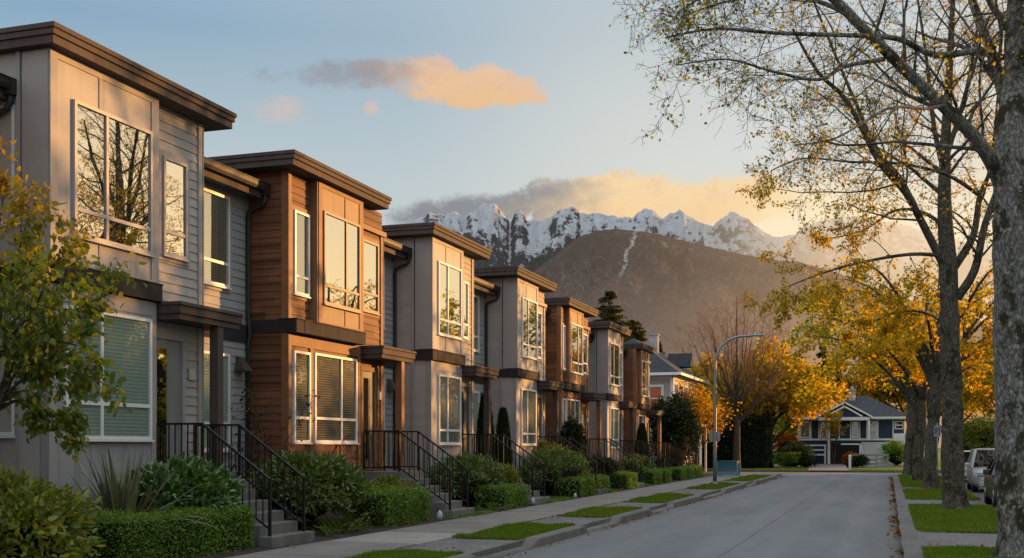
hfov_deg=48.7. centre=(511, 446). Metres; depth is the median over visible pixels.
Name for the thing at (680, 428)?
evergreen bush
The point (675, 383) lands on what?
window
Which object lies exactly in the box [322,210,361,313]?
window
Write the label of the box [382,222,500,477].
townhouse
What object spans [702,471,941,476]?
cross street
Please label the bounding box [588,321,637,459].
townhouse
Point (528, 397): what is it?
window
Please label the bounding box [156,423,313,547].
front steps
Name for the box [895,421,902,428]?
window
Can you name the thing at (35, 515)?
shrub
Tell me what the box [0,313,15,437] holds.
window
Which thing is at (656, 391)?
window
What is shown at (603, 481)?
clipped hedge
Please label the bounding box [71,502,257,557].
clipped hedge
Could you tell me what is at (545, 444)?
shrub
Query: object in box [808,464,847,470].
driveway
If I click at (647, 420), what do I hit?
door
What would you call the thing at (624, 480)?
clipped hedge
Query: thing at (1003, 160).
street tree
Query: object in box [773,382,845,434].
autumn tree
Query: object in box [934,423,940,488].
parking sign
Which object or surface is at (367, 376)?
door
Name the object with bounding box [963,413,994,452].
hedge
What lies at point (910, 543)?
kerb
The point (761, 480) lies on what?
kerb
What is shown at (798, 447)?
shrub
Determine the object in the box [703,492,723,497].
dropped kerb
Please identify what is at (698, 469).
clipped hedge
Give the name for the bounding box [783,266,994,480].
street tree
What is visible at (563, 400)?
window
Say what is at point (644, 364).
window
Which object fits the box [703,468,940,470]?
grass
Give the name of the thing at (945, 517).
fallen leaves
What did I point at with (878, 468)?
bank
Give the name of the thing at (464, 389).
door
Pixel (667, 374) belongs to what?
cream house
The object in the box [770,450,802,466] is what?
shrub
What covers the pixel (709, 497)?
fallen leaves
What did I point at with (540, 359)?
window
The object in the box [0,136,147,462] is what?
tree
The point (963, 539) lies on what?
verge path
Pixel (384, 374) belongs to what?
window
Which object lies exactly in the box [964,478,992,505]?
parking lane
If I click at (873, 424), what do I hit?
window
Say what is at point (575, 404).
window
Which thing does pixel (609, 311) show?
conifer
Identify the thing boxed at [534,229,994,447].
forest hill
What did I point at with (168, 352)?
door
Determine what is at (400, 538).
pavement
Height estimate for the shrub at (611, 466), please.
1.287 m
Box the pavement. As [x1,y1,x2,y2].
[227,473,759,557]
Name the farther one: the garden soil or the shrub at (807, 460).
the shrub at (807, 460)
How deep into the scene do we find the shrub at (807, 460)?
87.62 m
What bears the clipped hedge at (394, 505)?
on the garden soil
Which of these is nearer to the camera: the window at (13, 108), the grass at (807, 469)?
the window at (13, 108)
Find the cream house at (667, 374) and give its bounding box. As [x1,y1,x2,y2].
[625,334,709,471]
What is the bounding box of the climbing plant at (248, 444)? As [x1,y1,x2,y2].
[224,384,323,478]
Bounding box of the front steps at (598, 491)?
[536,436,607,493]
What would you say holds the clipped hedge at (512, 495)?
on the garden soil
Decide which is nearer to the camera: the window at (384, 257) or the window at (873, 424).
the window at (384, 257)
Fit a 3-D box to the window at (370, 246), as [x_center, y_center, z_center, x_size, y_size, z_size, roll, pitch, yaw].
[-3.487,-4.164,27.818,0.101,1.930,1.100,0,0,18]
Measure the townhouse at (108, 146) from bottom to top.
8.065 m
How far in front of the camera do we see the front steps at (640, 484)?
46.76 m
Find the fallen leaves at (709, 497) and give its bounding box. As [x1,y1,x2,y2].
[217,477,782,557]
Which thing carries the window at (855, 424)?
in the blue house at (874, 426)
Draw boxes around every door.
[156,338,180,465]
[363,371,372,469]
[462,386,467,454]
[537,398,540,448]
[582,407,584,435]
[619,414,620,457]
[647,420,648,443]
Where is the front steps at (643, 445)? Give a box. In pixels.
[619,440,671,482]
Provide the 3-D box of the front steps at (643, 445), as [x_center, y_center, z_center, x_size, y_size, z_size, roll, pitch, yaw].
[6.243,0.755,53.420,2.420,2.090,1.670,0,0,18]
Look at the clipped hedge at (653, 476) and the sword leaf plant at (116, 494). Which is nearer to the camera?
the sword leaf plant at (116, 494)
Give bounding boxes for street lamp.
[709,334,764,483]
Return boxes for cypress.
[476,393,495,462]
[495,406,514,465]
[634,422,649,455]
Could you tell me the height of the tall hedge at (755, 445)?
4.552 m
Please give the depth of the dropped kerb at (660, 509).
32.34 m
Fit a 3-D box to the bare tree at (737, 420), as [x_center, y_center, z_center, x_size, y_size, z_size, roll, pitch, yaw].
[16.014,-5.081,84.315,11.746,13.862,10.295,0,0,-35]
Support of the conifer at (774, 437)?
on the bank
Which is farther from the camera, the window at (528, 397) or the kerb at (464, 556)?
the window at (528, 397)
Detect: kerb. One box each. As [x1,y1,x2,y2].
[446,554,476,557]
[478,546,529,557]
[521,525,588,548]
[586,522,615,531]
[609,508,653,523]
[652,507,671,512]
[666,495,704,507]
[703,470,940,472]
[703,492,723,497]
[720,483,746,492]
[752,476,776,483]
[893,475,924,557]
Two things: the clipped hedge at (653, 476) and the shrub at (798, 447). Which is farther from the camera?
the shrub at (798, 447)
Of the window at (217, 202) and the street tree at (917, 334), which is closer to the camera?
the window at (217, 202)
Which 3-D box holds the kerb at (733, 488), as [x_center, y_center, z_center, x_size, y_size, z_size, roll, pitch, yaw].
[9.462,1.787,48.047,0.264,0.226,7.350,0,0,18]
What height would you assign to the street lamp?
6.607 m
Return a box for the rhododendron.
[124,452,244,514]
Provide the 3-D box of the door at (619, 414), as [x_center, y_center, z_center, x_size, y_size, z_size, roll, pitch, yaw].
[5.062,-0.428,53.513,0.101,2.235,0.812,0,0,18]
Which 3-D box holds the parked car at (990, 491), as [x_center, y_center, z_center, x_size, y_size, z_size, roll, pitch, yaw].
[15.280,1.075,33.909,2.260,1.510,4.780,0,0,18]
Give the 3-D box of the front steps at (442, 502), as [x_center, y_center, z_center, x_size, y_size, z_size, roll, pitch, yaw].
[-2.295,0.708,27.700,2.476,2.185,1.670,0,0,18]
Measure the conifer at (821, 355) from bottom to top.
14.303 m
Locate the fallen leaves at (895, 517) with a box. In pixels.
[887,476,903,556]
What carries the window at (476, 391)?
in the townhouse at (442, 317)
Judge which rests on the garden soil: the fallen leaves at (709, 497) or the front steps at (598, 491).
the front steps at (598, 491)
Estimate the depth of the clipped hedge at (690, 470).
58.48 m
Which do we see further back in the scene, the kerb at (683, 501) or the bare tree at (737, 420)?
the bare tree at (737, 420)
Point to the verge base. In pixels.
(477, 548)
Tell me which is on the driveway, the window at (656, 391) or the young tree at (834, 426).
the young tree at (834, 426)
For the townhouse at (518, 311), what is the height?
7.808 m
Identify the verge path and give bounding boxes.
[902,487,997,557]
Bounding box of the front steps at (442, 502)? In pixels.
[362,430,473,516]
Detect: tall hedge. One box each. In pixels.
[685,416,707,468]
[702,413,773,468]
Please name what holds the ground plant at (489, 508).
on the garden soil
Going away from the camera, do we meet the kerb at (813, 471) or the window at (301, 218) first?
the window at (301, 218)
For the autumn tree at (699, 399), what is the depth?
75.38 m
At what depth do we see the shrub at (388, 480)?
26.26 m
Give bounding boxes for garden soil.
[65,472,712,557]
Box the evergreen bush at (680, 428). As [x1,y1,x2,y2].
[650,385,702,464]
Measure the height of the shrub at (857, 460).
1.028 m
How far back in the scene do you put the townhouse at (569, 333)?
44.69 m
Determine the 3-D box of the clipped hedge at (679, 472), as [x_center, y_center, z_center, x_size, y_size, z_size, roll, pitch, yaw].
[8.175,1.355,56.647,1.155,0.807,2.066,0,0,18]
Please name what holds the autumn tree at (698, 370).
on the bank
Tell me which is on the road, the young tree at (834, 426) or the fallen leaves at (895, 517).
the fallen leaves at (895, 517)
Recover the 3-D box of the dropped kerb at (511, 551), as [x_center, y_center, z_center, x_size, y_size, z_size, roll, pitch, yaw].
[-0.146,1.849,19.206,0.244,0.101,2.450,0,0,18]
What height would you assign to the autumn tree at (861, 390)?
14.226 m
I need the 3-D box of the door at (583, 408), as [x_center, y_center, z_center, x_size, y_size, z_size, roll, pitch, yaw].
[2.980,-0.498,47.261,0.101,2.303,0.652,0,0,18]
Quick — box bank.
[741,453,940,470]
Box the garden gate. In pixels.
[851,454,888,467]
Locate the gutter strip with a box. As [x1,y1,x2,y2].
[889,477,903,557]
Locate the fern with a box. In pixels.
[306,511,372,535]
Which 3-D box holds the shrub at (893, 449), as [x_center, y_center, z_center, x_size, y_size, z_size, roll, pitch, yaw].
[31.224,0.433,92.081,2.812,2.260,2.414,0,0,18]
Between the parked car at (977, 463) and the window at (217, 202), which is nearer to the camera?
the window at (217, 202)
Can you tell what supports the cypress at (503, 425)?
on the garden soil
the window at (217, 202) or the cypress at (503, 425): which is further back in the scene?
the cypress at (503, 425)
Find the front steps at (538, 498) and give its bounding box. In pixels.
[462,434,549,504]
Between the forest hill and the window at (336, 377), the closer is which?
the window at (336, 377)
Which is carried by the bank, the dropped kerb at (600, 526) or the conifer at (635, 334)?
the conifer at (635, 334)
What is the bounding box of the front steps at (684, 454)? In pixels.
[652,442,694,477]
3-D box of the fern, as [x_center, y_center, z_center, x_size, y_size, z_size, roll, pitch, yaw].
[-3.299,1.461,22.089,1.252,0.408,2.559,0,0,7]
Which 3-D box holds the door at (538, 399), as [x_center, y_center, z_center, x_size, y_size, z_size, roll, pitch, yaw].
[0.938,-0.575,41.132,0.101,2.379,0.812,0,0,18]
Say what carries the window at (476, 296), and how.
in the townhouse at (442, 317)
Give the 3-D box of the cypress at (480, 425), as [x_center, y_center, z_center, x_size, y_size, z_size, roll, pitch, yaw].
[-0.875,-0.025,35.580,0.782,3.349,0.808,0,0,18]
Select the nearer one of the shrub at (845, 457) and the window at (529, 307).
the window at (529, 307)
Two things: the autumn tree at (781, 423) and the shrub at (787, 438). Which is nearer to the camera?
the shrub at (787, 438)
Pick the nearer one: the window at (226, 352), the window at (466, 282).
the window at (226, 352)
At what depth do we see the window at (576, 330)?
45.56 m
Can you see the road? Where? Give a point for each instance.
(813, 517)
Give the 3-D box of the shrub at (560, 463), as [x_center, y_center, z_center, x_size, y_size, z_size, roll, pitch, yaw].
[1.409,0.673,38.857,2.313,1.572,5.368,0,0,18]
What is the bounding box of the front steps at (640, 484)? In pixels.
[585,438,644,487]
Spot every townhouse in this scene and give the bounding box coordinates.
[0,21,270,546]
[0,73,16,114]
[207,149,416,517]
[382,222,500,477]
[474,265,564,489]
[544,297,605,455]
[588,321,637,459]
[623,343,664,457]
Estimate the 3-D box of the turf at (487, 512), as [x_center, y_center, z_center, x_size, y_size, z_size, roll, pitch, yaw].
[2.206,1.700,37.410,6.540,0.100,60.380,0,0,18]
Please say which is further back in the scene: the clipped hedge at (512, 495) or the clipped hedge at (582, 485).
the clipped hedge at (582, 485)
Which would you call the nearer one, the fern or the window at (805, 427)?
the fern
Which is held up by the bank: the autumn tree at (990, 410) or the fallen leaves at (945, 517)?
the autumn tree at (990, 410)
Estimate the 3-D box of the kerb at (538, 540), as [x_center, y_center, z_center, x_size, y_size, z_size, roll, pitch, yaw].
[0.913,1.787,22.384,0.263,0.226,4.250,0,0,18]
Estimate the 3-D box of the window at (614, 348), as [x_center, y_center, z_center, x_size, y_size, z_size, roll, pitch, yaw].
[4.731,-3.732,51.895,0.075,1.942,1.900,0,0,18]
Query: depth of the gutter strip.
23.14 m
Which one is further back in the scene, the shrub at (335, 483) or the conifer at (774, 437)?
the conifer at (774, 437)
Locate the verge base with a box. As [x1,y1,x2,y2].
[398,474,781,557]
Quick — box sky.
[0,0,1006,244]
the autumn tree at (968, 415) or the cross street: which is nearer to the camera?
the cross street
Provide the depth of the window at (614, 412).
52.15 m
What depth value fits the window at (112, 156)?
18.30 m
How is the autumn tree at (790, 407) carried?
on the bank
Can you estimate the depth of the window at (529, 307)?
39.59 m
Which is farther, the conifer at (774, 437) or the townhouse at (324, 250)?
the conifer at (774, 437)
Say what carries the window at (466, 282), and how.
in the townhouse at (442, 317)
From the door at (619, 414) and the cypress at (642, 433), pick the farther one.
the cypress at (642, 433)
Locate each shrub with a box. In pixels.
[0,462,105,557]
[247,449,373,520]
[363,473,419,490]
[425,451,506,502]
[491,462,521,484]
[518,443,593,489]
[540,439,558,450]
[587,454,621,479]
[615,453,656,471]
[653,457,684,467]
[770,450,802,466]
[773,430,801,452]
[780,440,817,459]
[797,451,817,467]
[841,451,859,465]
[851,454,869,465]
[879,438,904,464]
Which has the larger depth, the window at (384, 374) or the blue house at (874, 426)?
the blue house at (874, 426)
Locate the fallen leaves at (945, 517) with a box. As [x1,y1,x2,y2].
[902,480,993,552]
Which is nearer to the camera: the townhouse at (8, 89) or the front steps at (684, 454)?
the townhouse at (8, 89)
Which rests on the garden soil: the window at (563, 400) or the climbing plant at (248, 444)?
the climbing plant at (248, 444)
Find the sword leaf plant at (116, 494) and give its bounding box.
[68,446,217,539]
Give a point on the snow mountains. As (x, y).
(523, 241)
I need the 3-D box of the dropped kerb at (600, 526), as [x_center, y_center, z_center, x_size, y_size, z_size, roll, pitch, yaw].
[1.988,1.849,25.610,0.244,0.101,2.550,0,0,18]
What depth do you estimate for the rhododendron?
17.89 m
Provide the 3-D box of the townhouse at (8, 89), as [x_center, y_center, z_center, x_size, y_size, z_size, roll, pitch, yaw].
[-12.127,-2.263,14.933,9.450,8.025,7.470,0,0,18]
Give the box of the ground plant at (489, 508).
[473,500,510,510]
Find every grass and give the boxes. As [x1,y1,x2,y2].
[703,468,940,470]
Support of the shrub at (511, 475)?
on the garden soil
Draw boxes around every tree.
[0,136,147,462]
[559,413,588,464]
[609,0,1023,557]
[662,287,805,468]
[679,374,741,464]
[688,352,778,419]
[702,331,855,467]
[708,0,1006,508]
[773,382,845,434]
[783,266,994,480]
[783,267,994,474]
[805,248,993,487]
[820,407,848,464]
[836,316,994,419]
[884,391,994,432]
[962,350,994,419]
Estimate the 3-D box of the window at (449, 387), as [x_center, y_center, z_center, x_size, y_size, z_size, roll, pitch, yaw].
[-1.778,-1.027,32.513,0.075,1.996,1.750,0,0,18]
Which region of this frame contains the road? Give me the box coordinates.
[501,476,888,557]
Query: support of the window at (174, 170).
in the townhouse at (108, 146)
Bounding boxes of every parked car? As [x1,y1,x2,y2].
[964,450,970,477]
[965,448,994,491]
[983,457,996,506]
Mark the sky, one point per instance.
(535, 108)
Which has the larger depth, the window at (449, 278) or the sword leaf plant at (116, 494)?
the window at (449, 278)
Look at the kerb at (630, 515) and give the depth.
28.42 m
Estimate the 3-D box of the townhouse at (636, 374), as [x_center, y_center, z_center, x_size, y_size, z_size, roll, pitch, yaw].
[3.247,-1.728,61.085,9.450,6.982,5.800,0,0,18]
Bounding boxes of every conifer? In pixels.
[592,290,632,342]
[623,319,646,341]
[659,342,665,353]
[773,340,797,452]
[815,343,834,387]
[831,370,844,393]
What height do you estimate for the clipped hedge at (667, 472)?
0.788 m
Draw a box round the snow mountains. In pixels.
[409,203,993,321]
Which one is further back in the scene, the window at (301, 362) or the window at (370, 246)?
the window at (370, 246)
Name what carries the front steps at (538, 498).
on the garden soil
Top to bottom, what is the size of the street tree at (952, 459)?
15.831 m
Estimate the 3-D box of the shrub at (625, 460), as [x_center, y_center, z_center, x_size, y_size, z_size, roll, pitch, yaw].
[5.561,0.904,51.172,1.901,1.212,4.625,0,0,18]
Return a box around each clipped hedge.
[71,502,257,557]
[343,485,432,527]
[473,482,530,509]
[551,474,595,496]
[590,473,610,493]
[609,470,638,488]
[636,468,662,483]
[657,467,672,482]
[665,465,687,479]
[683,465,694,478]
[686,464,702,477]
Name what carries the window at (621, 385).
in the townhouse at (607, 350)
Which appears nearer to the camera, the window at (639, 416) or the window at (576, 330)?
the window at (576, 330)
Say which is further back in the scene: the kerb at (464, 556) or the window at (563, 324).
the window at (563, 324)
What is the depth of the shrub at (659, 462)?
57.04 m
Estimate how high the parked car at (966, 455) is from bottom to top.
1.610 m
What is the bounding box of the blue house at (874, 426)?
[792,386,905,466]
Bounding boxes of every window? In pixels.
[0,105,15,227]
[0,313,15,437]
[62,305,154,441]
[72,99,154,257]
[159,148,189,266]
[204,184,231,293]
[204,346,230,455]
[292,204,311,301]
[292,350,312,443]
[314,353,358,443]
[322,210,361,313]
[363,235,379,318]
[384,257,385,331]
[384,374,384,429]
[437,260,462,340]
[437,374,461,444]
[464,279,469,342]
[474,292,479,354]
[474,388,478,433]
[520,388,536,445]
[521,297,537,360]
[538,309,542,361]
[562,323,565,371]
[562,398,565,425]
[566,399,579,424]
[571,322,583,375]
[584,332,587,375]
[609,342,620,386]
[610,407,618,447]
[620,350,622,387]
[637,415,645,427]
[642,360,648,397]
[650,385,663,409]
[674,382,677,394]
[800,422,809,437]
[820,421,826,437]
[852,421,858,437]
[870,421,876,437]
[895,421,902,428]
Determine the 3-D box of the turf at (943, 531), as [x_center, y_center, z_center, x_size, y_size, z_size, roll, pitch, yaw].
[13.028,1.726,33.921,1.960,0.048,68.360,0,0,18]
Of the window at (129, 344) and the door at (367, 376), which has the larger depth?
the door at (367, 376)
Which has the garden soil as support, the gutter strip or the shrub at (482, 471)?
the shrub at (482, 471)
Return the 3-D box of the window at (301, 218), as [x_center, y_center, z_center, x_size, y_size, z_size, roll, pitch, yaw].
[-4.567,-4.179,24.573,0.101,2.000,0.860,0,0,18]
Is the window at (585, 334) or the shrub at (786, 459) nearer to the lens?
the window at (585, 334)
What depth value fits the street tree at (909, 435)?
65.89 m

